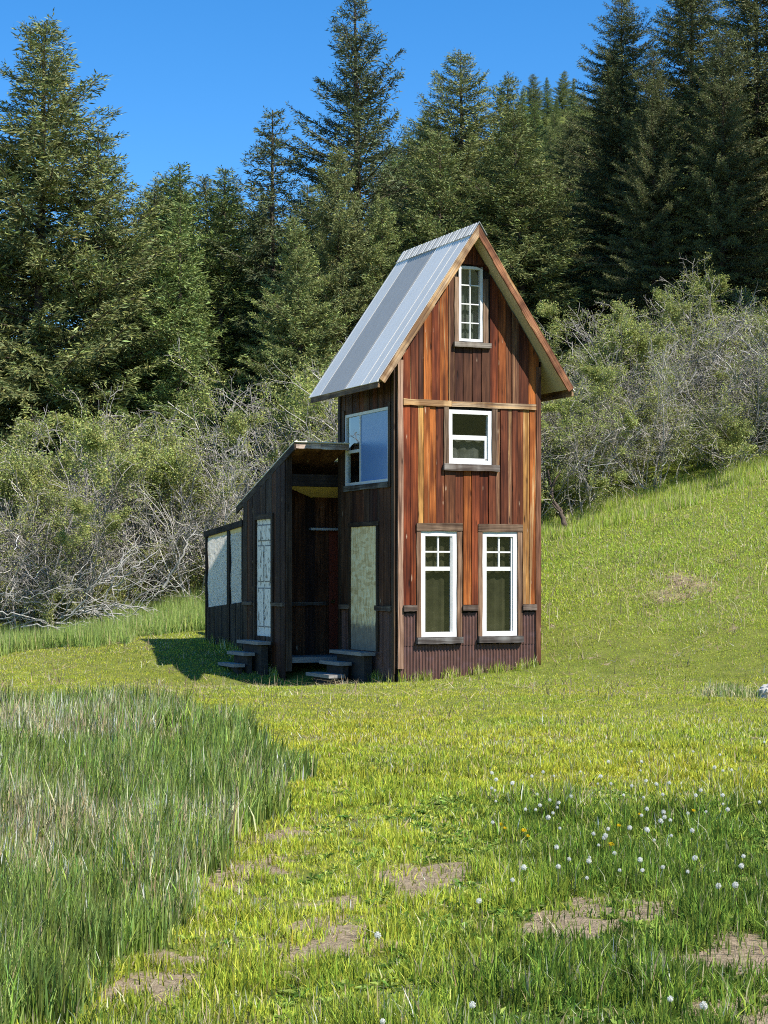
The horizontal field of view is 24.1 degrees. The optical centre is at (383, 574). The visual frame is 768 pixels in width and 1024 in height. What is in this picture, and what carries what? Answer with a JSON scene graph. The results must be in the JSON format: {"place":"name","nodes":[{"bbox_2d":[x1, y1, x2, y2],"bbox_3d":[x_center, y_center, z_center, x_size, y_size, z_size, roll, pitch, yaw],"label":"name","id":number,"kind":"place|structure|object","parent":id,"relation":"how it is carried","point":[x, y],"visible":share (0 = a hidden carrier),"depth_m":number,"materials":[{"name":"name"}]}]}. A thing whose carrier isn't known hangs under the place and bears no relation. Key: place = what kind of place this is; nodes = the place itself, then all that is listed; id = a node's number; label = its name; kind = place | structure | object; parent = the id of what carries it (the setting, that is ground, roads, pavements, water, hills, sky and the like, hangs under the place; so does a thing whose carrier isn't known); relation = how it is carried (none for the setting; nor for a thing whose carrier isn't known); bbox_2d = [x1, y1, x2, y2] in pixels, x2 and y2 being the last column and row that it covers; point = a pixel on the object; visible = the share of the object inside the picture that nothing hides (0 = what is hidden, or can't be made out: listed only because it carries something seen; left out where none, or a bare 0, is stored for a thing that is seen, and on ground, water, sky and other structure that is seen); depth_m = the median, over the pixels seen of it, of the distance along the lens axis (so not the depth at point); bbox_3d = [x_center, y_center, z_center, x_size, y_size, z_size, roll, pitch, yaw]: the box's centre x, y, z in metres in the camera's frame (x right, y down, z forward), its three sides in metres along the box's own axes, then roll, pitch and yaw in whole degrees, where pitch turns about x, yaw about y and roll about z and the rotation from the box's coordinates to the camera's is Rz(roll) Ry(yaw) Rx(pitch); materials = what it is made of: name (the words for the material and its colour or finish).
{"place":"outdoors","nodes":[
{"label":"outdoors","id":0,"kind":"place"},
{"bbox_2d":[0,677,320,1023],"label":"tall grass","id":1,"kind":"structure","parent":0,"point":[138,809],"depth_m":11.63,"materials":[{"name":"green plant"}]},
{"bbox_2d":[0,84,767,1023],"bbox_3d":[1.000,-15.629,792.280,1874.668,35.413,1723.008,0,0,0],"label":"ground","id":2,"kind":"structure","parent":0,"point":[296,674],"depth_m":31.95,"materials":[{"name":"green plant"}]},
{"bbox_2d":[0,511,26,614],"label":"thicket shrub","id":3,"kind":"object","parent":2,"relation":"on","point":[1,518],"visible":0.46,"depth_m":41.54,"materials":[{"name":"grey plant"}]},
{"bbox_2d":[0,183,72,596],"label":"fir tree","id":4,"kind":"object","parent":2,"relation":"on","point":[6,299],"visible":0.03,"depth_m":59.30,"materials":[{"name":"green plant"}]},
{"bbox_2d":[0,450,117,627],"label":"thicket shrub","id":5,"kind":"object","parent":2,"relation":"on","point":[45,481],"visible":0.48,"depth_m":43.36,"materials":[{"name":"green plant"}]},
{"bbox_2d":[0,423,134,632],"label":"thicket shrub","id":6,"kind":"object","parent":2,"relation":"on","point":[7,476],"visible":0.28,"depth_m":44.32,"materials":[{"name":"green plant"}]},
{"bbox_2d":[0,475,162,632],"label":"thicket shrub","id":7,"kind":"object","parent":2,"relation":"on","point":[63,537],"visible":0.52,"depth_m":41.15,"materials":[{"name":"grey plant"}]},
{"bbox_2d":[0,478,204,631],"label":"thicket shrub","id":8,"kind":"object","parent":2,"relation":"on","point":[78,508],"visible":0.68,"depth_m":41.50,"materials":[{"name":"grey plant"}]},
{"bbox_2d":[0,379,205,625],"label":"thicket shrub","id":9,"kind":"object","parent":2,"relation":"on","point":[77,424],"visible":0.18,"depth_m":45.16,"materials":[{"name":"green plant"}]},
{"bbox_2d":[0,404,213,627],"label":"thicket shrub","id":10,"kind":"object","parent":2,"relation":"on","point":[94,440],"visible":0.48,"depth_m":42.27,"materials":[{"name":"green plant"}]},
{"bbox_2d":[0,8,230,616],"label":"fir tree","id":11,"kind":"object","parent":2,"relation":"on","point":[58,149],"visible":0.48,"depth_m":56.46,"materials":[{"name":"green plant"}]},
{"bbox_2d":[0,411,238,604],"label":"thicket shrub","id":12,"kind":"object","parent":2,"relation":"on","point":[154,489],"visible":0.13,"depth_m":44.66,"materials":[{"name":"grey plant"}]},
{"bbox_2d":[6,415,240,605],"bbox_3d":[-5.565,-1.252,45.021,7.450,5.880,6.498,0,0,3],"label":"thicket shrub","id":13,"kind":"object","parent":2,"relation":"on","point":[172,468],"visible":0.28,"depth_m":44.03,"materials":[{"name":"green plant"}]},
{"bbox_2d":[0,121,258,621],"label":"fir tree","id":14,"kind":"object","parent":2,"relation":"on","point":[118,374],"visible":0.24,"depth_m":56.67,"materials":[{"name":"green plant"}]},
{"bbox_2d":[48,428,236,606],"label":"thicket shrub","id":15,"kind":"object","parent":2,"relation":"on","point":[193,574],"visible":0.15,"depth_m":44.31,"materials":[{"name":"grey plant"}]},
{"bbox_2d":[48,185,257,454],"bbox_3d":[-8.138,-6.103,62.289,10.468,14.951,11.548,0,0,22],"label":"fir tree","id":16,"kind":"object","parent":2,"relation":"on","point":[153,200],"visible":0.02,"depth_m":62.37,"materials":[{"name":"green plant"}]},
{"bbox_2d":[57,171,252,408],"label":"fir tree","id":17,"kind":"object","parent":2,"relation":"on","point":[155,180],"depth_m":66.85,"materials":[{"name":"green plant"}]},
{"bbox_2d":[61,408,253,602],"bbox_3d":[-6.475,-1.419,48.777,6.085,6.003,7.301,0,0,-9],"label":"thicket shrub","id":18,"kind":"object","parent":2,"relation":"on","point":[122,447],"visible":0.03,"depth_m":47.69,"materials":[{"name":"green plant"}]},
{"bbox_2d":[38,390,290,578],"bbox_3d":[-4.660,-2.159,48.701,9.083,6.094,9.218,0,0,1],"label":"thicket shrub","id":19,"kind":"object","parent":2,"relation":"on","point":[53,414],"visible":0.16,"depth_m":47.40,"materials":[{"name":"green plant"}]},
{"bbox_2d":[87,427,270,618],"bbox_3d":[-4.690,-0.984,42.939,6.386,5.006,4.853,0,0,39],"label":"thicket shrub","id":20,"kind":"object","parent":2,"relation":"on","point":[203,489],"visible":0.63,"depth_m":42.59,"materials":[{"name":"grey plant"}]},
{"bbox_2d":[103,200,259,525],"bbox_3d":[-6.384,-5.670,57.327,6.532,12.528,7.151,0,0,41],"label":"spruce tree","id":21,"kind":"object","parent":2,"relation":"on","point":[176,376],"visible":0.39,"depth_m":56.83,"materials":[{"name":"green plant"}]},
{"bbox_2d":[136,476,242,559],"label":"thicket shrub","id":22,"kind":"object","parent":2,"relation":"on","point":[225,488],"visible":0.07,"depth_m":42.91,"materials":[{"name":"grey plant"}]},
{"bbox_2d":[135,161,255,455],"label":"spruce tree","id":23,"kind":"object","parent":2,"relation":"on","point":[179,196],"visible":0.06,"depth_m":61.58,"materials":[{"name":"green plant"}]},
{"bbox_2d":[131,165,282,485],"bbox_3d":[-5.330,-6.878,59.861,8.590,13.544,7.846,0,0,37],"label":"spruce tree","id":24,"kind":"object","parent":2,"relation":"on","point":[218,272],"visible":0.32,"depth_m":59.52,"materials":[{"name":"green plant"}]},
{"bbox_2d":[140,455,281,598],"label":"thicket shrub","id":25,"kind":"object","parent":2,"relation":"on","point":[195,485],"visible":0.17,"depth_m":44.46,"materials":[{"name":"green plant"}]},
{"bbox_2d":[158,174,266,400],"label":"fir tree","id":26,"kind":"object","parent":2,"relation":"on","point":[203,193],"visible":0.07,"depth_m":65.74,"materials":[{"name":"green plant"}]},
{"bbox_2d":[110,391,336,581],"bbox_3d":[-3.179,-1.604,46.731,7.981,5.923,7.508,0,0,-20],"label":"thicket shrub","id":27,"kind":"object","parent":2,"relation":"on","point":[234,422],"visible":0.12,"depth_m":44.75,"materials":[{"name":"green plant"}]},
{"bbox_2d":[200,187,275,346],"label":"fir tree","id":28,"kind":"object","parent":2,"relation":"on","point":[239,201],"depth_m":68.42,"materials":[{"name":"green plant"}]},
{"bbox_2d":[138,333,338,527],"bbox_3d":[-2.636,-3.028,49.361,9.306,7.344,8.117,0,0,-37],"label":"thicket shrub","id":29,"kind":"object","parent":2,"relation":"on","point":[206,391],"visible":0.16,"depth_m":48.97,"materials":[{"name":"green plant"}]},
{"bbox_2d":[218,639,270,675],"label":"steps","id":30,"kind":"structure","parent":2,"relation":"on","point":[253,655],"depth_m":33.49,"materials":[{"name":"grey wood"}]},
{"bbox_2d":[211,212,284,436],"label":"fir tree","id":31,"kind":"object","parent":2,"relation":"on","point":[258,279],"visible":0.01,"depth_m":65.65,"materials":[{"name":"green plant"}]},
{"bbox_2d":[177,398,337,569],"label":"thicket shrub","id":32,"kind":"object","parent":2,"relation":"on","point":[206,470],"visible":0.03,"depth_m":43.52,"materials":[{"name":"grey plant"}]},
{"bbox_2d":[189,105,327,501],"bbox_3d":[-3.882,-7.941,60.086,9.152,15.261,6.517,0,0,-17],"label":"spruce tree","id":33,"kind":"object","parent":2,"relation":"on","point":[271,190],"visible":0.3,"depth_m":59.61,"materials":[{"name":"green plant"}]},
{"bbox_2d":[214,408,336,516],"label":"thicket shrub","id":34,"kind":"object","parent":2,"relation":"on","point":[274,458],"visible":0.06,"depth_m":47.42,"materials":[{"name":"green plant"}]},
{"bbox_2d":[225,179,345,424],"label":"fir tree","id":35,"kind":"object","parent":2,"relation":"on","point":[311,191],"visible":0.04,"depth_m":63.33,"materials":[{"name":"green plant"}]},
{"bbox_2d":[216,214,357,500],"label":"fir tree","id":36,"kind":"object","parent":2,"relation":"on","point":[298,337],"visible":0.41,"depth_m":54.77,"materials":[{"name":"green plant"}]},
{"bbox_2d":[230,144,390,478],"bbox_3d":[-1.505,-7.258,57.681,7.104,13.047,7.687,0,0,-9],"label":"fir tree","id":37,"kind":"object","parent":2,"relation":"on","point":[344,233],"visible":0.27,"depth_m":56.73,"materials":[{"name":"green plant"}]},
{"bbox_2d":[284,357,337,442],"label":"thicket shrub","id":38,"kind":"object","parent":2,"relation":"on","point":[302,402],"visible":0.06,"depth_m":44.49,"materials":[{"name":"green plant"}]},
{"bbox_2d":[306,649,374,683],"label":"steps","id":39,"kind":"structure","parent":2,"relation":"on","point":[353,665],"depth_m":32.04,"materials":[{"name":"grey wood"}]},
{"bbox_2d":[203,0,495,344],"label":"pine tree","id":40,"kind":"object","parent":2,"relation":"on","point":[356,108],"visible":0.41,"depth_m":59.62,"materials":[{"name":"green plant"}]},
{"bbox_2d":[293,194,407,438],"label":"fir tree","id":41,"kind":"object","parent":2,"relation":"on","point":[379,256],"visible":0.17,"depth_m":57.39,"materials":[{"name":"green plant"}]},
{"bbox_2d":[202,634,538,682],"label":"wall grass","id":42,"kind":"structure","parent":2,"relation":"on","point":[527,664],"depth_m":31.73,"materials":[{"name":"green plant"}]},
{"bbox_2d":[0,575,767,723],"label":"lawn grass","id":43,"kind":"structure","parent":2,"relation":"on","point":[586,713],"depth_m":28.92,"materials":[{"name":"green plant"}]},
{"bbox_2d":[0,454,767,656],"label":"verge grass","id":44,"kind":"structure","parent":2,"relation":"on","point":[176,614],"depth_m":41.71,"materials":[{"name":"green plant"}]},
{"bbox_2d":[0,524,767,1023],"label":"dead thatch","id":45,"kind":"object","parent":2,"relation":"on","point":[160,684],"visible":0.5,"depth_m":26.01,"materials":[{"name":"beige plant"}]},
{"bbox_2d":[369,155,403,240],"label":"fir tree","id":46,"kind":"object","parent":2,"relation":"on","point":[391,163],"visible":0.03,"depth_m":86.03,"materials":[{"name":"green plant"}]},
{"bbox_2d":[203,221,574,682],"bbox_3d":[-0.161,-1.916,34.553,4.497,8.452,7.500,0,0,-24],"label":"wooden cabin","id":47,"kind":"object","parent":2,"relation":"on","point":[402,535],"visible":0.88,"depth_m":31.89,"materials":[{"name":"brown wood"}]},
{"bbox_2d":[257,519,270,636],"bbox_3d":[-2.234,0.050,33.888,0.042,2.200,0.865,0,0,-24],"label":"panelled door","id":48,"kind":"structure","parent":47,"relation":"in","point":[263,526],"depth_m":33.92,"materials":[{"name":"white paint"}]},
{"bbox_2d":[329,531,337,649],"bbox_3d":[-0.675,0.310,34.395,0.840,2.280,0.090,0,0,-24],"label":"panelled door","id":49,"kind":"structure","parent":47,"relation":"in","point":[333,535],"depth_m":34.27,"materials":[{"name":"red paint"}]},
{"bbox_2d":[351,526,375,650],"bbox_3d":[-0.355,0.240,32.298,0.016,2.220,1.187,0,0,-24],"label":"boarded door","id":50,"kind":"structure","parent":47,"relation":"in","point":[363,539],"depth_m":32.31,"materials":[{"name":"glass"}]},
{"bbox_2d":[342,401,391,491],"bbox_3d":[-0.294,-2.265,32.181,0.130,1.489,2.162,0,0,-24],"label":"window","id":51,"kind":"structure","parent":47,"relation":"in","point":[374,450],"depth_m":32.06,"materials":[{"name":"blue glass"}]},
{"bbox_2d":[416,523,463,643],"bbox_3d":[0.944,0.147,31.363,0.886,2.109,0.215,0,0,-24],"label":"window","id":52,"kind":"structure","parent":47,"relation":"in","point":[438,545],"depth_m":31.41,"materials":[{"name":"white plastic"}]},
{"bbox_2d":[443,407,499,471],"bbox_3d":[1.507,-2.376,31.619,1.085,1.112,0.210,0,0,-24],"label":"window","id":53,"kind":"structure","parent":47,"relation":"in","point":[461,452],"depth_m":31.64,"materials":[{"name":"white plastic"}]},
{"bbox_2d":[453,266,491,348],"bbox_3d":[1.523,-4.703,31.627,0.720,1.434,0.210,0,0,-24],"label":"window","id":54,"kind":"structure","parent":47,"relation":"in","point":[471,306],"depth_m":31.67,"materials":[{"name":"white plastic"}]},
{"bbox_2d":[477,524,523,642],"bbox_3d":[2.037,0.148,31.853,0.886,2.103,0.215,0,0,-24],"label":"window","id":55,"kind":"structure","parent":47,"relation":"in","point":[499,613],"depth_m":31.91,"materials":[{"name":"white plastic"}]},
{"bbox_2d":[15,809,767,1023],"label":"lawn grass","id":56,"kind":"structure","parent":2,"relation":"on","point":[558,964],"depth_m":8.82,"materials":[{"name":"green plant"}]},
{"bbox_2d":[365,129,419,217],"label":"fir tree","id":57,"kind":"object","parent":2,"relation":"on","point":[401,160],"depth_m":109.28,"materials":[{"name":"green plant"}]},
{"bbox_2d":[246,337,549,467],"bbox_3d":[0.505,-2.697,45.169,6.020,6.210,7.922,0,0,35],"label":"thicket shrub","id":58,"kind":"object","parent":2,"relation":"on","point":[330,402],"visible":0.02,"depth_m":43.44,"materials":[{"name":"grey plant"}]},
{"bbox_2d":[366,104,459,264],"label":"fir tree","id":59,"kind":"object","parent":2,"relation":"on","point":[418,123],"visible":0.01,"depth_m":75.15,"materials":[{"name":"green plant"}]},
{"bbox_2d":[69,779,767,1023],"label":"broadleaf weeds","id":60,"kind":"object","parent":2,"relation":"on","point":[758,839],"visible":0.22,"depth_m":9.86,"materials":[{"name":"green plant"}]},
{"bbox_2d":[318,128,538,340],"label":"fir tree","id":61,"kind":"object","parent":2,"relation":"on","point":[433,226],"visible":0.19,"depth_m":58.09,"materials":[{"name":"green plant"}]},
{"bbox_2d":[353,48,590,362],"bbox_3d":[2.172,-11.349,61.328,9.740,13.595,10.540,0,0,39],"label":"fir tree","id":62,"kind":"object","parent":2,"relation":"on","point":[470,146],"visible":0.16,"depth_m":61.40,"materials":[{"name":"green plant"}]},
{"bbox_2d":[248,714,767,837],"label":"lawn grass","id":63,"kind":"structure","parent":2,"relation":"on","point":[470,776],"depth_m":16.15,"materials":[{"name":"green plant"}]},
{"bbox_2d":[426,104,619,413],"bbox_3d":[4.424,-10.044,58.136,8.279,10.601,9.133,0,0,-30],"label":"fir tree","id":64,"kind":"object","parent":2,"relation":"on","point":[535,270],"visible":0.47,"depth_m":57.69,"materials":[{"name":"green plant"}]},
{"bbox_2d":[457,71,599,355],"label":"fir tree","id":65,"kind":"object","parent":2,"relation":"on","point":[510,97],"visible":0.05,"depth_m":63.79,"materials":[{"name":"green plant"}]},
{"bbox_2d":[522,101,545,180],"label":"fir tree","id":66,"kind":"object","parent":2,"relation":"on","point":[534,118],"visible":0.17,"depth_m":83.71,"materials":[{"name":"green plant"}]},
{"bbox_2d":[522,74,546,122],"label":"fir tree","id":67,"kind":"object","parent":2,"relation":"on","point":[532,91],"visible":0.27,"depth_m":124.65,"materials":[{"name":"green plant"}]},
{"bbox_2d":[540,77,557,117],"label":"fir tree","id":68,"kind":"object","parent":2,"relation":"on","point":[548,105],"visible":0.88,"depth_m":117.89,"materials":[{"name":"green plant"}]},
{"bbox_2d":[540,112,565,157],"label":"fir tree","id":69,"kind":"object","parent":2,"relation":"on","point":[556,121],"visible":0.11,"depth_m":88.91,"materials":[{"name":"green plant"}]},
{"bbox_2d":[532,126,576,190],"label":"fir tree","id":70,"kind":"object","parent":2,"relation":"on","point":[547,136],"visible":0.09,"depth_m":79.90,"materials":[{"name":"green plant"}]},
{"bbox_2d":[545,465,566,527],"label":"dead branch","id":71,"kind":"object","parent":2,"relation":"on","point":[557,507],"visible":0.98,"depth_m":42.36,"materials":[{"name":"grey wood"}]},
{"bbox_2d":[508,156,605,337],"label":"fir tree","id":72,"kind":"object","parent":2,"relation":"on","point":[567,208],"visible":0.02,"depth_m":65.54,"materials":[{"name":"green plant"}]},
{"bbox_2d":[550,70,574,115],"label":"fir tree","id":73,"kind":"object","parent":2,"relation":"on","point":[563,93],"visible":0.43,"depth_m":121.72,"materials":[{"name":"green plant"}]},
{"bbox_2d":[540,115,586,238],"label":"fir tree","id":74,"kind":"object","parent":2,"relation":"on","point":[565,132],"visible":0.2,"depth_m":73.75,"materials":[{"name":"green plant"}]},
{"bbox_2d":[550,91,598,172],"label":"fir tree","id":75,"kind":"object","parent":2,"relation":"on","point":[580,112],"visible":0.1,"depth_m":84.00,"materials":[{"name":"green plant"}]},
{"bbox_2d":[541,403,627,517],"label":"thicket shrub","id":76,"kind":"object","parent":2,"relation":"on","point":[565,508],"visible":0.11,"depth_m":42.97,"materials":[{"name":"grey plant"}]},
{"bbox_2d":[541,374,649,521],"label":"thicket shrub","id":77,"kind":"object","parent":2,"relation":"on","point":[564,406],"visible":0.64,"depth_m":43.00,"materials":[{"name":"green plant"}]},
{"bbox_2d":[562,78,631,311],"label":"fir tree","id":78,"kind":"object","parent":2,"relation":"on","point":[574,186],"visible":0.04,"depth_m":65.88,"materials":[{"name":"green plant"}]},
{"bbox_2d":[563,48,632,283],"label":"fir tree","id":79,"kind":"object","parent":2,"relation":"on","point":[575,203],"visible":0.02,"depth_m":69.83,"materials":[{"name":"green plant"}]},
{"bbox_2d":[541,333,668,442],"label":"thicket shrub","id":80,"kind":"object","parent":2,"relation":"on","point":[554,344],"visible":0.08,"depth_m":49.01,"materials":[{"name":"green plant"}]},
{"bbox_2d":[541,328,676,474],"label":"thicket shrub","id":81,"kind":"object","parent":2,"relation":"on","point":[581,362],"visible":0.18,"depth_m":46.74,"materials":[{"name":"green plant"}]},
{"bbox_2d":[541,342,682,506],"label":"thicket shrub","id":82,"kind":"object","parent":2,"relation":"on","point":[599,375],"visible":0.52,"depth_m":43.81,"materials":[{"name":"green plant"}]},
{"bbox_2d":[527,0,705,353],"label":"fir tree","id":83,"kind":"object","parent":2,"relation":"on","point":[621,78],"visible":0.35,"depth_m":61.53,"materials":[{"name":"green plant"}]},
{"bbox_2d":[558,336,717,503],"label":"thicket shrub","id":84,"kind":"object","parent":2,"relation":"on","point":[641,464],"visible":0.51,"depth_m":43.88,"materials":[{"name":"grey plant"}]},
{"bbox_2d":[532,289,750,428],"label":"thicket shrub","id":85,"kind":"object","parent":2,"relation":"on","point":[545,309],"visible":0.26,"depth_m":49.16,"materials":[{"name":"green plant"}]},
{"bbox_2d":[572,48,726,391],"bbox_3d":[8.286,-10.741,55.883,5.772,11.315,4.661,0,0,-39],"label":"fir tree","id":86,"kind":"object","parent":2,"relation":"on","point":[660,182],"visible":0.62,"depth_m":55.72,"materials":[{"name":"green plant"}]},
{"bbox_2d":[541,454,767,646],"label":"straw stalks","id":87,"kind":"object","parent":2,"relation":"on","point":[654,562],"visible":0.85,"depth_m":37.29,"materials":[{"name":"green plant"}]},
{"bbox_2d":[554,288,764,488],"bbox_3d":[7.183,-4.782,46.474,6.226,5.633,7.138,0,0,24],"label":"thicket shrub","id":88,"kind":"object","parent":2,"relation":"on","point":[625,334],"visible":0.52,"depth_m":46.34,"materials":[{"name":"green plant"}]},
{"bbox_2d":[562,0,764,327],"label":"fir tree","id":89,"kind":"object","parent":2,"relation":"on","point":[691,10],"visible":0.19,"depth_m":59.47,"materials":[{"name":"green plant"}]},
{"bbox_2d":[567,324,767,459],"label":"thicket shrub","id":90,"kind":"object","parent":2,"relation":"on","point":[658,340],"visible":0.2,"depth_m":46.53,"materials":[{"name":"green plant"}]},
{"bbox_2d":[586,308,767,444],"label":"thicket shrub","id":91,"kind":"object","parent":2,"relation":"on","point":[682,330],"visible":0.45,"depth_m":45.52,"materials":[{"name":"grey plant"}]},
{"bbox_2d":[633,28,767,375],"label":"fir tree","id":92,"kind":"object","parent":2,"relation":"on","point":[723,84],"visible":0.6,"depth_m":54.63,"materials":[{"name":"green plant"}]},
{"bbox_2d":[634,248,767,406],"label":"thicket shrub","id":93,"kind":"object","parent":2,"relation":"on","point":[717,285],"visible":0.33,"depth_m":51.34,"materials":[{"name":"green plant"}]},
{"bbox_2d":[635,331,767,466],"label":"thicket shrub","id":94,"kind":"object","parent":2,"relation":"on","point":[722,444],"visible":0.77,"depth_m":44.00,"materials":[{"name":"green plant"}]},
{"bbox_2d":[636,291,767,429],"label":"thicket shrub","id":95,"kind":"object","parent":2,"relation":"on","point":[671,307],"visible":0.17,"depth_m":48.14,"materials":[{"name":"green plant"}]},
{"bbox_2d":[648,0,767,363],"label":"fir tree","id":96,"kind":"object","parent":2,"relation":"on","point":[747,9],"visible":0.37,"depth_m":56.49,"materials":[{"name":"green plant"}]},
{"bbox_2d":[685,678,767,699],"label":"grass tuft","id":97,"kind":"object","parent":2,"relation":"on","point":[731,690],"visible":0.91,"depth_m":26.50,"materials":[{"name":"green plant"}]},
{"bbox_2d":[690,283,767,467],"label":"thicket shrub","id":98,"kind":"object","parent":2,"relation":"on","point":[727,433],"visible":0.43,"depth_m":45.97,"materials":[{"name":"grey plant"}]},
{"bbox_2d":[702,302,767,442],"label":"thicket shrub","id":99,"kind":"object","parent":2,"relation":"on","point":[750,404],"visible":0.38,"depth_m":45.36,"materials":[{"name":"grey plant"}]},
{"bbox_2d":[737,250,767,362],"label":"fir tree","id":100,"kind":"object","parent":2,"relation":"on","point":[766,269],"visible":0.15,"depth_m":53.88,"materials":[{"name":"green plant"}]},
{"bbox_2d":[0,0,767,407],"label":"sky","id":101,"kind":"structure","parent":0,"point":[192,80],"materials":[{"name":"blue"}]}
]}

